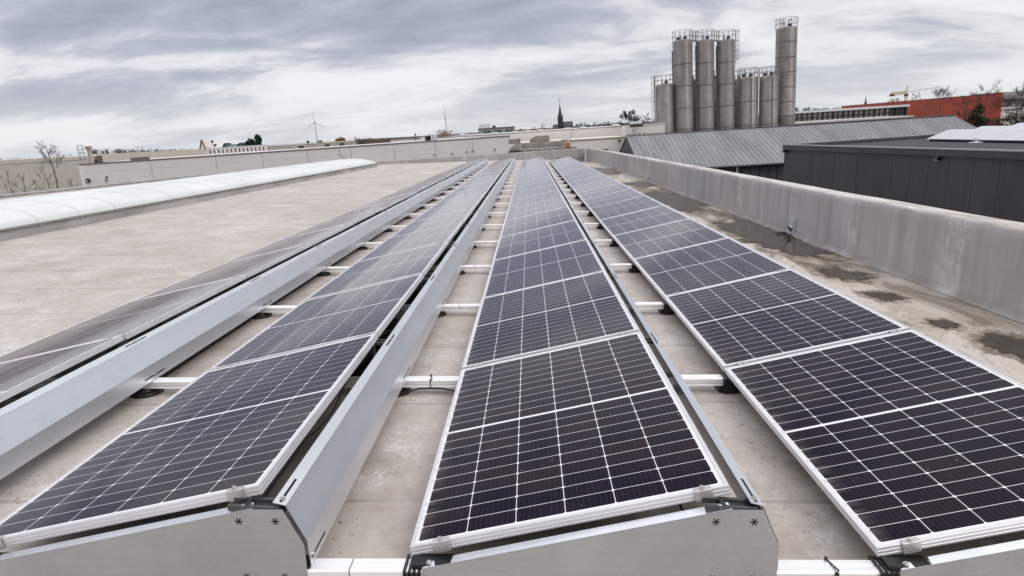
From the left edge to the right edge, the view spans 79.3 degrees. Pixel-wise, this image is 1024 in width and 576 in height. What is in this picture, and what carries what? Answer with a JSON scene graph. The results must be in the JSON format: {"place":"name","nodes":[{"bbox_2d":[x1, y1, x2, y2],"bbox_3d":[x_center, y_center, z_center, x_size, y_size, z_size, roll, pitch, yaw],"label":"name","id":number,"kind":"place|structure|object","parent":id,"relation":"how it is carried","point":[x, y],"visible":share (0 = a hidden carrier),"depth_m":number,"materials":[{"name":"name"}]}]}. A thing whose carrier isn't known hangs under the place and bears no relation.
{"place":"outdoors","nodes":[
{"label":"outdoors","id":0,"kind":"place"},
{"bbox_2d":[0,0,1023,159],"label":"sky","id":1,"kind":"structure","parent":0,"point":[110,75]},
{"bbox_2d":[553,99,572,128],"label":"church","id":2,"kind":"structure","parent":0,"point":[561,124],"depth_m":402.96,"materials":[{"name":"stone"}]},
{"bbox_2d":[267,104,1019,146],"bbox_3d":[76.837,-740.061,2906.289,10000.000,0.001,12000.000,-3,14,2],"label":"ground","id":3,"kind":"structure","parent":0,"point":[458,134],"depth_m":4135.09,"materials":[{"name":"grey"}]},
{"bbox_2d":[0,154,96,194],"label":"tan hall","id":4,"kind":"structure","parent":3,"relation":"on","point":[66,169],"depth_m":112.61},
{"bbox_2d":[34,141,64,188],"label":"bare tree","id":5,"kind":"object","parent":3,"relation":"on","point":[44,156],"visible":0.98,"depth_m":59.98,"materials":[{"name":"brown plant"}]},
{"bbox_2d":[91,148,192,154],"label":"woods","id":6,"kind":"object","parent":3,"relation":"on","point":[94,151],"visible":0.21,"depth_m":518.41,"materials":[{"name":"plant"}]},
{"bbox_2d":[96,149,206,161],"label":"beige hall","id":7,"kind":"structure","parent":3,"relation":"on","point":[111,157],"depth_m":111.90,"materials":[{"name":"brown concrete"}]},
{"bbox_2d":[209,145,267,153],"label":"striped building","id":8,"kind":"structure","parent":3,"relation":"on","point":[235,149],"depth_m":121.45,"materials":[{"name":"white metal"}]},
{"bbox_2d":[78,135,510,185],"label":"long hall","id":9,"kind":"structure","parent":3,"relation":"on","point":[138,168],"depth_m":76.77,"materials":[{"name":"concrete"}]},
{"bbox_2d":[268,140,355,149],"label":"shed row","id":10,"kind":"object","parent":3,"relation":"on","point":[294,146],"visible":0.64,"depth_m":131.06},
{"bbox_2d":[357,139,389,144],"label":"brown building","id":11,"kind":"structure","parent":3,"relation":"on","point":[366,141],"depth_m":147.76,"materials":[{"name":"brick"}]},
{"bbox_2d":[478,124,514,133],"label":"office block","id":12,"kind":"structure","parent":3,"relation":"on","point":[484,128],"depth_m":232.82,"materials":[{"name":"white metal"}]},
{"bbox_2d":[437,125,626,146],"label":"white hall","id":13,"kind":"structure","parent":3,"relation":"on","point":[599,131],"depth_m":108.52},
{"bbox_2d":[513,136,625,157],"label":"white annexe","id":14,"kind":"structure","parent":3,"relation":"on","point":[609,143],"depth_m":89.39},
{"bbox_2d":[615,107,642,125],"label":"bare tree","id":15,"kind":"object","parent":3,"relation":"on","point":[629,114],"visible":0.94,"depth_m":191.31,"materials":[{"name":"brown plant"}]},
{"bbox_2d":[622,123,664,136],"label":"white block","id":16,"kind":"structure","parent":3,"relation":"on","point":[646,129],"depth_m":82.92,"materials":[{"name":"metal"}]},
{"bbox_2d":[650,74,674,132],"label":"silo","id":17,"kind":"object","parent":3,"relation":"on","point":[664,98],"visible":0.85,"depth_m":86.97,"materials":[{"name":"silver metal"}]},
{"bbox_2d":[672,29,693,132],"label":"silo","id":18,"kind":"object","parent":3,"relation":"on","point":[682,65],"visible":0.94,"depth_m":86.03,"materials":[{"name":"silver metal"}]},
{"bbox_2d":[695,29,714,130],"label":"silo","id":19,"kind":"object","parent":3,"relation":"on","point":[704,72],"visible":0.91,"depth_m":86.05,"materials":[{"name":"silver metal"}]},
{"bbox_2d":[716,29,738,129],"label":"silo","id":20,"kind":"object","parent":3,"relation":"on","point":[725,82],"visible":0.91,"depth_m":85.98,"materials":[{"name":"silver metal"}]},
{"bbox_2d":[737,67,758,128],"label":"silo","id":21,"kind":"object","parent":3,"relation":"on","point":[747,109],"visible":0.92,"depth_m":86.43,"materials":[{"name":"silver metal"}]},
{"bbox_2d":[759,66,778,127],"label":"silo","id":22,"kind":"object","parent":3,"relation":"on","point":[768,98],"visible":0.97,"depth_m":86.39,"materials":[{"name":"silver metal"}]},
{"bbox_2d":[775,16,797,125],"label":"silo","id":23,"kind":"object","parent":3,"relation":"on","point":[786,51],"visible":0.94,"depth_m":86.57,"materials":[{"name":"silver metal"}]},
{"bbox_2d":[619,115,976,180],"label":"corrugated shed","id":24,"kind":"structure","parent":3,"relation":"on","point":[757,151],"depth_m":54.72,"materials":[{"name":"metal"}]},
{"bbox_2d":[758,104,909,127],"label":"glazed hall","id":25,"kind":"structure","parent":3,"relation":"on","point":[858,112],"depth_m":106.49,"materials":[{"name":"brick"}]},
{"bbox_2d":[758,115,913,125],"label":"white roof","id":26,"kind":"structure","parent":25,"relation":"attached to","point":[849,119],"depth_m":95.23,"materials":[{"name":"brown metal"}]},
{"bbox_2d":[964,104,994,126],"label":"ivy tree","id":27,"kind":"object","parent":3,"relation":"on","point":[977,117],"visible":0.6,"depth_m":86.62,"materials":[{"name":"green plant"}]},
{"bbox_2d":[959,78,1018,119],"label":"bare tree","id":28,"kind":"object","parent":3,"relation":"on","point":[982,89],"visible":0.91,"depth_m":94.10,"materials":[{"name":"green plant"}]},
{"bbox_2d":[972,91,1023,107],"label":"concrete viaduct","id":29,"kind":"object","parent":3,"relation":"on","point":[1010,95],"visible":0.14,"depth_m":178.38,"materials":[{"name":"concrete"}]},
{"bbox_2d":[990,110,1023,125],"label":"bush","id":30,"kind":"object","parent":3,"relation":"on","point":[1010,118],"visible":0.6,"depth_m":104.23,"materials":[{"name":"green plant"}]},
{"bbox_2d":[1002,82,1023,121],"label":"bare tree","id":31,"kind":"object","parent":3,"relation":"on","point":[1017,104],"visible":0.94,"depth_m":112.88,"materials":[{"name":"brown plant"}]},
{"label":"building body","id":32,"kind":"structure","parent":3,"relation":"on","visible":0},
{"bbox_2d":[0,159,1023,559],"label":"roof deck","id":33,"kind":"structure","parent":32,"relation":"on","point":[54,281],"depth_m":5.10,"materials":[{"name":"concrete"}]},
{"bbox_2d":[0,159,377,240],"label":"barrel skylight","id":34,"kind":"object","parent":33,"relation":"on","point":[26,216],"visible":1,"depth_m":14.54,"materials":[{"name":"plastic"}]},
{"bbox_2d":[0,148,584,197],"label":"parapet wall","id":35,"kind":"structure","parent":33,"relation":"on","point":[564,153],"depth_m":41.32,"materials":[{"name":"grey concrete"}]},
{"bbox_2d":[28,317,740,398],"bbox_3d":[-0.467,0.304,4.614,6.192,0.353,1.705,-1,14,2],"label":"base rail","id":36,"kind":"object","parent":33,"relation":"on","point":[723,383],"visible":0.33,"depth_m":3.89,"materials":[{"name":"metal"}]},
{"bbox_2d":[0,335,123,401],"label":"solar panel","id":37,"kind":"object","parent":36,"relation":"on","point":[17,376],"visible":1,"depth_m":3.53,"materials":[{"name":"black glass"}]},
{"bbox_2d":[0,237,343,479],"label":"wind deflector","id":38,"kind":"object","parent":36,"relation":"attached to","point":[34,424],"visible":1,"depth_m":3.75,"materials":[{"name":"metal"}]},
{"bbox_2d":[0,333,377,549],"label":"solar panel","id":39,"kind":"object","parent":36,"relation":"on","point":[224,433],"visible":1,"depth_m":2.66,"materials":[{"name":"glass"}]},
{"bbox_2d":[273,248,460,565],"bbox_3d":[-0.694,0.262,4.568,0.120,0.259,4.988,-1,14,2],"label":"wind deflector","id":40,"kind":"object","parent":36,"relation":"attached to","point":[312,495],"visible":1,"depth_m":2.89,"materials":[{"name":"metal"}]},
{"bbox_2d":[410,331,729,555],"bbox_3d":[0.213,0.600,3.001,1.134,0.056,1.762,-13,13,5],"label":"solar panel","id":41,"kind":"object","parent":36,"relation":"on","point":[579,433],"visible":1,"depth_m":2.61,"materials":[{"name":"glass"}]},
{"bbox_2d":[601,255,778,567],"bbox_3d":[0.921,0.306,4.278,0.120,0.258,4.488,-1,14,2],"label":"wind deflector","id":42,"kind":"object","parent":36,"relation":"attached to","point":[738,481],"visible":0.86,"depth_m":2.98,"materials":[{"name":"metal"}]},
{"bbox_2d":[725,329,1023,556],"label":"solar panel","id":43,"kind":"object","parent":36,"relation":"on","point":[896,441],"visible":1,"depth_m":2.76,"materials":[{"name":"glass"}]},
{"bbox_2d":[180,275,675,318],"bbox_3d":[-0.422,-0.110,6.306,6.192,0.353,1.705,-1,14,2],"label":"base rail","id":44,"kind":"object","parent":33,"relation":"on","point":[663,307],"visible":0.18,"depth_m":5.58,"materials":[{"name":"metal"}]},
{"bbox_2d":[0,274,246,362],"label":"solar panel","id":45,"kind":"object","parent":44,"relation":"on","point":[128,320],"visible":0.94,"depth_m":4.60,"materials":[{"name":"glass"}]},
{"bbox_2d":[208,273,423,370],"bbox_3d":[-1.363,0.201,4.754,1.134,0.048,1.753,-13,13,5],"label":"solar panel","id":46,"kind":"object","parent":44,"relation":"on","point":[336,317],"visible":0.92,"depth_m":4.51,"materials":[{"name":"glass"}]},
{"bbox_2d":[462,270,639,368],"bbox_3d":[0.258,0.180,4.705,1.134,0.048,1.753,-13,13,5],"label":"solar panel","id":47,"kind":"object","parent":44,"relation":"on","point":[553,315],"visible":0.94,"depth_m":4.46,"materials":[{"name":"glass"}]},
{"bbox_2d":[664,269,908,371],"bbox_3d":[1.891,0.166,4.658,1.134,0.048,1.753,-13,13,5],"label":"solar panel","id":48,"kind":"object","parent":44,"relation":"on","point":[782,312],"visible":0.94,"depth_m":4.41,"materials":[{"name":"glass"}]},
{"bbox_2d":[791,268,1023,384],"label":"wind deflector","id":49,"kind":"object","parent":44,"relation":"attached to","point":[924,334],"visible":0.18,"depth_m":3.80,"materials":[{"name":"metal"}]},
{"bbox_2d":[261,243,641,276],"bbox_3d":[-0.376,-0.524,7.997,6.192,0.353,1.705,-1,14,2],"label":"base rail","id":50,"kind":"object","parent":33,"relation":"on","point":[631,267],"visible":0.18,"depth_m":7.26,"materials":[{"name":"silver metal"}]},
{"bbox_2d":[133,243,312,300],"bbox_3d":[-2.924,-0.199,6.493,1.134,0.049,1.753,-13,13,5],"label":"solar panel","id":51,"kind":"object","parent":50,"relation":"on","point":[251,266],"visible":0.92,"depth_m":6.34,"materials":[{"name":"glass"}]},
{"bbox_2d":[305,241,448,299],"bbox_3d":[-1.315,-0.218,6.444,1.134,0.049,1.753,-13,13,5],"label":"solar panel","id":52,"kind":"object","parent":50,"relation":"on","point":[386,268],"visible":0.94,"depth_m":6.25,"materials":[{"name":"glass"}]},
{"bbox_2d":[482,239,604,297],"bbox_3d":[0.306,-0.233,6.397,1.134,0.049,1.753,-13,13,5],"label":"solar panel","id":53,"kind":"object","parent":50,"relation":"on","point":[577,258],"visible":0.91,"depth_m":6.23,"materials":[{"name":"glass"}]},
{"bbox_2d":[633,237,790,299],"bbox_3d":[1.938,-0.247,6.350,1.134,0.049,1.753,-13,13,5],"label":"solar panel","id":54,"kind":"object","parent":50,"relation":"on","point":[707,264],"visible":0.94,"depth_m":6.18,"materials":[{"name":"glass"}]},
{"bbox_2d":[0,496,931,575],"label":"base rail","id":55,"kind":"object","parent":33,"relation":"on","point":[889,565],"visible":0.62,"depth_m":2.15,"materials":[{"name":"metal"}]},
{"bbox_2d":[0,501,307,575],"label":"end plate","id":56,"kind":"object","parent":55,"relation":"on","point":[246,542],"visible":0.98,"depth_m":2.15,"materials":[{"name":"metal"}]},
{"bbox_2d":[422,501,778,575],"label":"end plate","id":57,"kind":"object","parent":55,"relation":"on","point":[701,541],"visible":0.99,"depth_m":2.11,"materials":[{"name":"metal"}]},
{"bbox_2d":[900,539,1023,575],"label":"end plate","id":58,"kind":"object","parent":55,"relation":"on","point":[1004,559],"visible":1,"depth_m":2.09,"materials":[{"name":"metal"}]},
{"bbox_2d":[313,223,619,249],"bbox_3d":[-0.330,-0.939,9.688,6.192,0.353,1.705,-1,14,2],"label":"base rail","id":59,"kind":"object","parent":33,"relation":"on","point":[612,242],"visible":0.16,"depth_m":8.94,"materials":[{"name":"silver metal"}]},
{"bbox_2d":[223,222,353,263],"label":"solar panel","id":60,"kind":"object","parent":59,"relation":"on","point":[314,237],"visible":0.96,"depth_m":8.05,"materials":[{"name":"glass"}]},
{"bbox_2d":[335,198,415,256],"bbox_3d":[-2.143,-1.147,10.450,0.120,0.259,5.223,-1,14,2],"label":"wind deflector","id":61,"kind":"object","parent":59,"relation":"attached to","point":[355,237],"visible":1,"depth_m":9.55,"materials":[{"name":"metal"}]},
{"bbox_2d":[356,221,463,261],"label":"solar panel","id":62,"kind":"object","parent":59,"relation":"on","point":[413,240],"visible":0.96,"depth_m":8.00,"materials":[{"name":"glass"}]},
{"bbox_2d":[451,201,489,269],"bbox_3d":[-0.560,-0.948,9.529,0.120,0.259,5.223,-1,14,2],"label":"wind deflector","id":63,"kind":"object","parent":59,"relation":"attached to","point":[463,244],"visible":0.99,"depth_m":8.56,"materials":[{"name":"metal"}]},
{"bbox_2d":[493,220,586,260],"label":"solar panel","id":64,"kind":"object","parent":59,"relation":"on","point":[570,231],"visible":0.88,"depth_m":7.95,"materials":[{"name":"glass"}]},
{"bbox_2d":[569,203,609,275],"bbox_3d":[1.048,-0.847,8.996,0.120,0.259,5.223,-1,14,2],"label":"wind deflector","id":65,"kind":"object","parent":59,"relation":"attached to","point":[598,251],"visible":0.99,"depth_m":7.89,"materials":[{"name":"metal"}]},
{"bbox_2d":[613,218,728,261],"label":"solar panel","id":66,"kind":"object","parent":59,"relation":"on","point":[682,233],"visible":0.94,"depth_m":7.90,"materials":[{"name":"glass"}]},
{"bbox_2d":[344,209,604,231],"bbox_3d":[-0.285,-1.353,11.380,6.192,0.353,1.705,-1,14,2],"label":"base rail","id":67,"kind":"object","parent":33,"relation":"on","point":[598,225],"visible":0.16,"depth_m":10.63,"materials":[{"name":"silver metal"}]},
{"bbox_2d":[280,208,380,239],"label":"solar panel","id":68,"kind":"object","parent":67,"relation":"on","point":[355,218],"visible":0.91,"depth_m":9.77,"materials":[{"name":"glass"}]},
{"bbox_2d":[390,208,473,237],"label":"solar panel","id":69,"kind":"object","parent":67,"relation":"on","point":[436,221],"visible":0.91,"depth_m":9.76,"materials":[{"name":"glass"}]},
{"bbox_2d":[500,206,575,236],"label":"solar panel","id":70,"kind":"object","parent":67,"relation":"on","point":[563,214],"visible":0.91,"depth_m":9.66,"materials":[{"name":"glass"}]},
{"bbox_2d":[599,205,689,237],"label":"solar panel","id":71,"kind":"object","parent":67,"relation":"on","point":[643,219],"visible":0.94,"depth_m":9.62,"materials":[{"name":"glass"}]},
{"bbox_2d":[369,199,593,218],"bbox_3d":[-0.239,-1.767,13.071,6.192,0.353,1.705,-1,14,2],"label":"base rail","id":72,"kind":"object","parent":33,"relation":"on","point":[589,213],"visible":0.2,"depth_m":12.32,"materials":[{"name":"silver metal"}]},
{"bbox_2d":[321,199,401,222],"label":"solar panel","id":73,"kind":"object","parent":72,"relation":"on","point":[382,206],"visible":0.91,"depth_m":11.56,"materials":[{"name":"glass"}]},
{"bbox_2d":[412,198,481,221],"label":"solar panel","id":74,"kind":"object","parent":72,"relation":"on","point":[448,209],"visible":0.94,"depth_m":11.43,"materials":[{"name":"glass"}]},
{"bbox_2d":[484,182,500,211],"bbox_3d":[-0.423,-2.195,14.602,0.120,0.259,5.223,-1,14,2],"label":"wind deflector","id":75,"kind":"object","parent":72,"relation":"attached to","point":[492,197],"visible":1,"depth_m":13.92,"materials":[{"name":"metal"}]},
{"bbox_2d":[504,197,567,220],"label":"solar panel","id":76,"kind":"object","parent":72,"relation":"on","point":[537,207],"visible":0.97,"depth_m":11.39,"materials":[{"name":"glass"}]},
{"bbox_2d":[589,195,663,220],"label":"solar panel","id":77,"kind":"object","parent":72,"relation":"on","point":[624,207],"visible":0.96,"depth_m":11.30,"materials":[{"name":"glass"}]},
{"bbox_2d":[390,191,586,208],"bbox_3d":[-0.194,-2.182,14.763,6.192,0.353,1.705,-1,14,2],"label":"base rail","id":78,"kind":"object","parent":33,"relation":"on","point":[581,204],"visible":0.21,"depth_m":14.01,"materials":[{"name":"silver metal"}]},
{"bbox_2d":[350,192,416,210],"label":"solar panel","id":79,"kind":"object","parent":78,"relation":"on","point":[403,197],"visible":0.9,"depth_m":13.21,"materials":[{"name":"glass"}]},
{"bbox_2d":[410,180,447,208],"bbox_3d":[-2.007,-2.396,15.523,0.120,0.259,5.223,-1,14,2],"label":"wind deflector","id":80,"kind":"object","parent":78,"relation":"attached to","point":[420,199],"visible":1,"depth_m":14.90,"materials":[{"name":"metal"}]},
{"bbox_2d":[428,190,486,209],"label":"solar panel","id":81,"kind":"object","parent":78,"relation":"on","point":[482,194],"visible":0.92,"depth_m":13.17,"materials":[{"name":"glass"}]},
{"bbox_2d":[508,190,562,208],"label":"solar panel","id":82,"kind":"object","parent":78,"relation":"on","point":[515,203],"visible":0.91,"depth_m":13.11,"materials":[{"name":"glass"}]},
{"bbox_2d":[582,188,644,209],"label":"solar panel","id":83,"kind":"object","parent":78,"relation":"on","point":[618,196],"visible":0.93,"depth_m":13.05,"materials":[{"name":"glass"}]},
{"bbox_2d":[404,186,579,200],"bbox_3d":[-0.148,-2.596,16.454,6.192,0.353,1.705,-1,14,2],"label":"base rail","id":84,"kind":"object","parent":33,"relation":"on","point":[575,196],"visible":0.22,"depth_m":15.70,"materials":[{"name":"silver metal"}]},
{"bbox_2d":[370,185,428,202],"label":"solar panel","id":85,"kind":"object","parent":84,"relation":"on","point":[417,190],"visible":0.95,"depth_m":14.88,"materials":[{"name":"glass"}]},
{"bbox_2d":[439,184,491,201],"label":"solar panel","id":86,"kind":"object","parent":84,"relation":"on","point":[468,192],"visible":0.9,"depth_m":14.85,"materials":[{"name":"glass"}]},
{"bbox_2d":[510,184,558,200],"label":"solar panel","id":87,"kind":"object","parent":84,"relation":"on","point":[535,191],"visible":0.95,"depth_m":14.79,"materials":[{"name":"glass"}]},
{"bbox_2d":[577,183,630,199],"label":"solar panel","id":88,"kind":"object","parent":84,"relation":"on","point":[604,190],"visible":0.96,"depth_m":14.75,"materials":[{"name":"glass"}]},
{"bbox_2d":[418,181,574,194],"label":"base rail","id":89,"kind":"object","parent":33,"relation":"on","point":[570,190],"visible":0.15,"depth_m":17.39,"materials":[{"name":"silver metal"}]},
{"bbox_2d":[263,180,496,496],"bbox_3d":[-0.725,-1.412,11.563,0.068,0.100,19.081,-1,14,2],"label":"cable","id":90,"kind":"object","parent":89,"relation":"hanging from","point":[292,457],"visible":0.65,"depth_m":3.23,"materials":[{"name":"black plastic"}]},
{"bbox_2d":[512,179,555,193],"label":"solar panel","id":91,"kind":"object","parent":89,"relation":"on","point":[533,186],"visible":0.93,"depth_m":16.50,"materials":[{"name":"glass"}]},
{"bbox_2d":[572,178,619,193],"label":"solar panel","id":92,"kind":"object","parent":89,"relation":"on","point":[594,185],"visible":0.94,"depth_m":16.43,"materials":[{"name":"glass"}]},
{"bbox_2d":[425,177,570,189],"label":"base rail","id":93,"kind":"object","parent":33,"relation":"on","point":[567,185],"visible":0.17,"depth_m":19.09,"materials":[{"name":"silver metal"}]},
{"bbox_2d":[444,171,464,188],"bbox_3d":[-1.874,-3.627,20.600,0.112,0.254,5.223,-1,14,2],"label":"wind deflector","id":94,"kind":"object","parent":93,"relation":"attached to","point":[454,179],"visible":0.96,"depth_m":20.12,"materials":[{"name":"metal"}]},
{"bbox_2d":[568,175,609,187],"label":"solar panel","id":95,"kind":"object","parent":93,"relation":"on","point":[587,181],"visible":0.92,"depth_m":18.18,"materials":[{"name":"glass"}]},
{"bbox_2d":[435,174,567,185],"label":"base rail","id":96,"kind":"object","parent":33,"relation":"on","point":[565,182],"visible":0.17,"depth_m":20.78,"materials":[{"name":"silver metal"}]},
{"bbox_2d":[565,171,603,182],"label":"solar panel","id":97,"kind":"object","parent":96,"relation":"on","point":[582,177],"visible":0.93,"depth_m":19.77,"materials":[{"name":"glass"}]},
{"bbox_2d":[622,181,657,188],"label":"puddle","id":98,"kind":"object","parent":33,"relation":"on","point":[641,184],"visible":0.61,"depth_m":19.84,"materials":[{"name":"grey liquid"}]},
{"bbox_2d":[637,188,721,216],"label":"puddle","id":99,"kind":"object","parent":33,"relation":"on","point":[683,203],"visible":0.41,"depth_m":14.49,"materials":[{"name":"grey liquid"}]},
{"bbox_2d":[706,213,854,269],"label":"puddle","id":100,"kind":"object","parent":33,"relation":"on","point":[765,238],"visible":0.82,"depth_m":8.95,"materials":[{"name":"grey liquid"}]},
{"bbox_2d":[586,148,1023,323],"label":"parapet wall","id":101,"kind":"structure","parent":33,"relation":"on","point":[975,260],"depth_m":7.18,"materials":[{"name":"concrete"}]},
{"bbox_2d":[810,265,882,282],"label":"puddle","id":102,"kind":"object","parent":33,"relation":"on","point":[829,271],"visible":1,"depth_m":6.89,"materials":[{"name":"grey liquid"}]},
{"bbox_2d":[855,290,909,302],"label":"puddle","id":103,"kind":"object","parent":33,"relation":"on","point":[881,296],"visible":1,"depth_m":5.98,"materials":[{"name":"grey liquid"}]},
{"bbox_2d":[921,318,966,330],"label":"puddle","id":104,"kind":"object","parent":33,"relation":"on","point":[944,323],"visible":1,"depth_m":5.09,"materials":[{"name":"grey liquid"}]},
{"bbox_2d":[967,330,1023,362],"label":"puddle","id":105,"kind":"object","parent":33,"relation":"on","point":[1003,344],"visible":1,"depth_m":4.59,"materials":[{"name":"grey liquid"}]},
{"bbox_2d":[783,133,1023,222],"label":"dark grey building","id":106,"kind":"structure","parent":0,"point":[986,179],"depth_m":29.38,"materials":[{"name":"grey metal"}]},
{"bbox_2d":[927,129,1023,142],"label":"roof hood","id":107,"kind":"object","parent":106,"relation":"on","point":[992,135],"visible":1,"depth_m":33.73,"materials":[{"name":"white plastic"}]},
{"bbox_2d":[841,93,1003,127],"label":"red building","id":108,"kind":"structure","parent":0,"point":[948,107],"depth_m":174.12,"materials":[{"name":"red brick"}]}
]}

